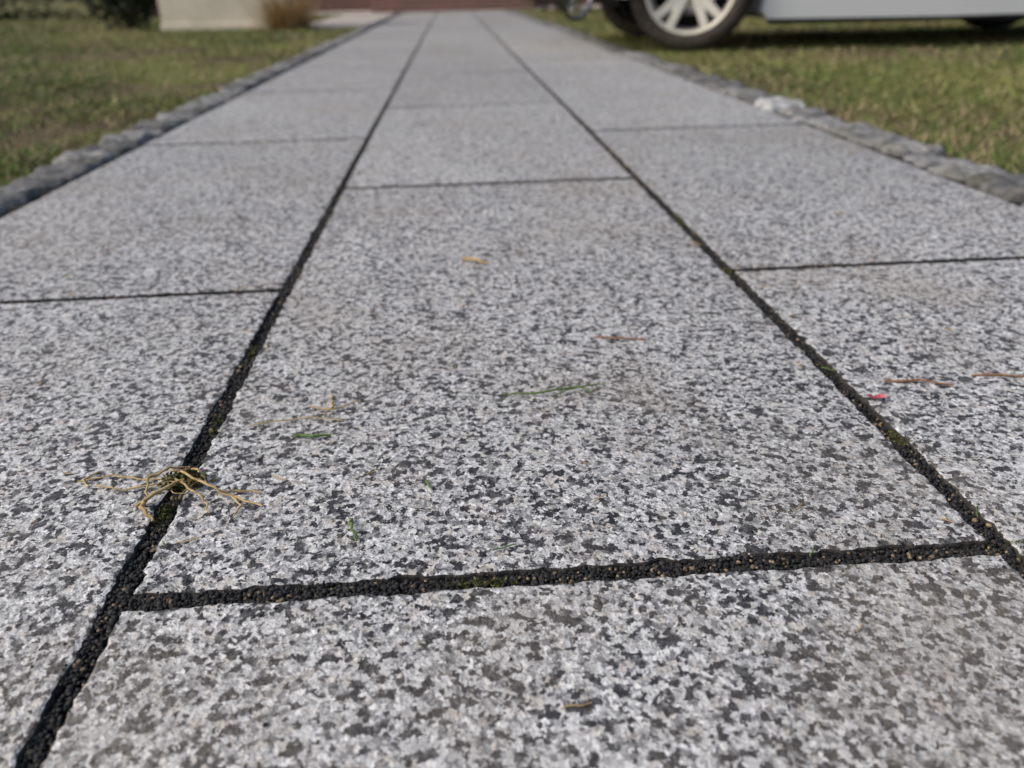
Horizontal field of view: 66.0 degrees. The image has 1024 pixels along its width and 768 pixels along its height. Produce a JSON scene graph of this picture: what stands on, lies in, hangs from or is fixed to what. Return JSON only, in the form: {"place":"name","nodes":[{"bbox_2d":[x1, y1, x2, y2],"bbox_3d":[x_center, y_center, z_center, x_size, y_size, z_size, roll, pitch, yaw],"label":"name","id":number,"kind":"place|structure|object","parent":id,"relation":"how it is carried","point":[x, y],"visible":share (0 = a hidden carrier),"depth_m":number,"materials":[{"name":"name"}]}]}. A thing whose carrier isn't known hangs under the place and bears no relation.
{"place":"outdoors","nodes":[
{"label":"outdoors","id":0,"kind":"place"},
{"bbox_2d":[307,13,392,28],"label":"gravel pavement","id":1,"kind":"structure","parent":0,"point":[352,20],"depth_m":9.10,"materials":[{"name":"beige gravel"}]},
{"bbox_2d":[371,0,533,12],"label":"brick steps","id":2,"kind":"structure","parent":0,"point":[408,5],"depth_m":12.14,"materials":[{"name":"red brick"}]},
{"bbox_2d":[307,5,600,14],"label":"terrace","id":3,"kind":"structure","parent":0,"point":[370,11],"depth_m":12.24,"materials":[{"name":"grey stone"}]},
{"bbox_2d":[0,10,1023,767],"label":"path","id":4,"kind":"structure","parent":0,"point":[676,596],"depth_m":0.58,"materials":[{"name":"stone"}]},
{"bbox_2d":[153,503,174,528],"bbox_3d":[-0.221,0.084,0.499,0.012,0.008,0.026,-3,27,-3],"label":"moss","id":5,"kind":"object","parent":4,"relation":"on","point":[164,512],"visible":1,"depth_m":0.50,"materials":[{"name":"green plant"}]},
{"bbox_2d":[77,466,262,521],"bbox_3d":[-0.227,0.070,0.517,0.135,0.016,0.056,12,29,24],"label":"dry grass tuft","id":6,"kind":"object","parent":4,"relation":"on","point":[188,480],"visible":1,"depth_m":0.52,"materials":[{"name":"plant"}]},
{"bbox_2d":[207,410,224,438],"bbox_3d":[-0.226,0.032,0.604,0.011,0.009,0.040,-3,27,-3],"label":"moss","id":7,"kind":"object","parent":4,"relation":"on","point":[213,430],"visible":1,"depth_m":0.60,"materials":[{"name":"green plant"}]},
{"bbox_2d":[244,345,258,362],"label":"moss","id":8,"kind":"object","parent":4,"relation":"on","point":[252,352],"visible":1,"depth_m":0.72,"materials":[{"name":"green plant"}]},
{"bbox_2d":[250,416,342,425],"bbox_3d":[-0.164,0.028,0.602,0.070,0.002,0.008,-3,27,-3],"label":"dry stem","id":9,"kind":"object","parent":4,"relation":"on","point":[294,419],"visible":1,"depth_m":0.60,"materials":[{"name":"plant"}]},
{"bbox_2d":[292,433,330,437],"bbox_3d":[-0.148,0.038,0.581,0.029,0.003,0.009,-3,27,-3],"label":"grass blade","id":10,"kind":"object","parent":4,"relation":"on","point":[309,435],"depth_m":0.58,"materials":[{"name":"green plant"}]},
{"bbox_2d":[323,394,334,414],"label":"dry stem","id":11,"kind":"object","parent":4,"relation":"on","point":[332,400],"visible":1,"depth_m":0.62,"materials":[{"name":"plant"}]},
{"bbox_2d":[309,400,360,409],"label":"dry stem","id":12,"kind":"object","parent":4,"relation":"on","point":[334,408],"visible":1,"depth_m":0.62,"materials":[{"name":"plant"}]},
{"bbox_2d":[348,518,357,540],"bbox_3d":[-0.096,0.086,0.477,0.008,0.007,0.023,-3,27,-3],"label":"grass blade","id":13,"kind":"object","parent":4,"relation":"on","point":[350,522],"depth_m":0.47,"materials":[{"name":"green plant"}]},
{"bbox_2d":[462,257,487,264],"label":"dry stem","id":14,"kind":"object","parent":4,"relation":"on","point":[473,259],"visible":1,"depth_m":0.94,"materials":[{"name":"plant"}]},
{"bbox_2d":[442,576,518,589],"bbox_3d":[-0.016,0.111,0.439,0.046,0.006,0.010,-3,27,-3],"label":"moss","id":15,"kind":"object","parent":4,"relation":"on","point":[493,582],"visible":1,"depth_m":0.44,"materials":[{"name":"green plant"}]},
{"bbox_2d":[31,130,1023,708],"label":"straw bits","id":16,"kind":"object","parent":4,"relation":"on","point":[455,366],"visible":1,"depth_m":0.67,"materials":[{"name":"beige plant"}]},
{"bbox_2d":[502,385,592,394],"bbox_3d":[0.028,0.006,0.633,0.074,0.004,0.010,-3,27,-3],"label":"green stem","id":17,"kind":"object","parent":4,"relation":"on","point":[545,391],"visible":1,"depth_m":0.63,"materials":[{"name":"green plant"}]},
{"bbox_2d":[551,382,605,396],"bbox_3d":[0.054,0.003,0.639,0.052,0.003,0.004,-12,29,-21],"label":"green stem","id":18,"kind":"object","parent":4,"relation":"on","point":[576,387],"visible":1,"depth_m":0.64,"materials":[{"name":"green plant"}]},
{"bbox_2d":[162,135,1023,556],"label":"green bits","id":19,"kind":"object","parent":4,"relation":"on","point":[510,545],"visible":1,"depth_m":0.48,"materials":[{"name":"green plant"}]},
{"bbox_2d":[594,336,645,339],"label":"dry stem","id":20,"kind":"object","parent":4,"relation":"on","point":[619,338],"visible":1,"depth_m":0.73,"materials":[{"name":"beige plant"}]},
{"bbox_2d":[671,213,686,227],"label":"moss","id":21,"kind":"object","parent":4,"relation":"on","point":[678,219],"visible":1,"depth_m":1.10,"materials":[{"name":"green plant"}]},
{"bbox_2d":[722,266,733,275],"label":"moss","id":22,"kind":"object","parent":4,"relation":"on","point":[726,270],"visible":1,"depth_m":0.90,"materials":[{"name":"green plant"}]},
{"bbox_2d":[867,393,886,398],"bbox_3d":[0.283,0.010,0.611,0.016,0.003,0.007,-3,27,-3],"label":"petal","id":23,"kind":"object","parent":4,"relation":"on","point":[879,396],"visible":1,"depth_m":0.61,"materials":[{"name":"pink plant"}]},
{"bbox_2d":[882,428,914,454],"bbox_3d":[0.276,0.042,0.562,0.010,0.006,0.041,-3,27,-3],"label":"moss","id":24,"kind":"object","parent":4,"relation":"on","point":[896,440],"visible":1,"depth_m":0.56,"materials":[{"name":"green plant"}]},
{"bbox_2d":[884,379,953,385],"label":"dry stem","id":25,"kind":"object","parent":4,"relation":"on","point":[910,380],"visible":1,"depth_m":0.64,"materials":[{"name":"brown plant"}]},
{"bbox_2d":[971,373,1023,376],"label":"dry stem","id":26,"kind":"object","parent":4,"relation":"on","point":[995,374],"visible":1,"depth_m":0.65,"materials":[{"name":"brown plant"}]},
{"bbox_2d":[1002,538,1023,549],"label":"moss","id":27,"kind":"object","parent":4,"relation":"on","point":[1007,543],"visible":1,"depth_m":0.46,"materials":[{"name":"green plant"}]},
{"bbox_2d":[0,0,1023,186],"bbox_3d":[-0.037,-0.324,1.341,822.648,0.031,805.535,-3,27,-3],"label":"ground","id":28,"kind":"structure","parent":0,"point":[90,126],"depth_m":3.56,"materials":[{"name":"green plant"}]},
{"bbox_2d":[0,0,160,20],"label":"hedge","id":29,"kind":"object","parent":28,"relation":"on","point":[29,12],"visible":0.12,"depth_m":13.32,"materials":[{"name":"green plant"}]},
{"bbox_2d":[80,0,158,29],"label":"shrub","id":30,"kind":"object","parent":28,"relation":"on","point":[130,15],"visible":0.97,"depth_m":8.15,"materials":[{"name":"green plant"}]},
{"bbox_2d":[0,12,401,214],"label":"stone edging","id":31,"kind":"object","parent":28,"relation":"on","point":[63,168],"visible":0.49,"depth_m":1.81,"materials":[{"name":"grey stone"}]},
{"bbox_2d":[160,22,272,30],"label":"plinth","id":32,"kind":"structure","parent":28,"relation":"on","point":[194,26],"depth_m":7.73,"materials":[{"name":"beige concrete"}]},
{"bbox_2d":[157,0,294,23],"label":"render wall","id":33,"kind":"structure","parent":28,"relation":"on","point":[198,11],"depth_m":7.68,"materials":[{"name":"beige paint"}]},
{"bbox_2d":[241,0,333,30],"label":"ornamental grass","id":34,"kind":"object","parent":28,"relation":"on","point":[279,16],"depth_m":7.32,"materials":[{"name":"brown plant"}]},
{"bbox_2d":[144,0,599,16],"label":"front wall","id":35,"kind":"structure","parent":28,"relation":"on","point":[349,5],"depth_m":13.59,"materials":[{"name":"beige concrete"}]},
{"bbox_2d":[527,0,582,11],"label":"shrub","id":36,"kind":"object","parent":28,"relation":"on","point":[567,3],"visible":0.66,"depth_m":10.78,"materials":[{"name":"green plant"}]},
{"bbox_2d":[559,0,628,21],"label":"bicycle","id":37,"kind":"object","parent":28,"relation":"on","point":[568,15],"visible":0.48,"depth_m":7.69,"materials":[{"name":"rubber"}]},
{"bbox_2d":[504,9,1023,206],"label":"stone edging","id":38,"kind":"object","parent":28,"relation":"on","point":[996,182],"visible":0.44,"depth_m":1.70,"materials":[{"name":"grey stone"}]},
{"bbox_2d":[514,8,1023,173],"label":"lawn grass","id":39,"kind":"structure","parent":28,"relation":"on","point":[1011,162],"depth_m":2.85,"materials":[{"name":"green plant"}]},
{"bbox_2d":[594,0,1023,51],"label":"parked car","id":40,"kind":"object","parent":28,"relation":"on","point":[686,25],"visible":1,"depth_m":3.85,"materials":[{"name":"white paint"}]}
]}

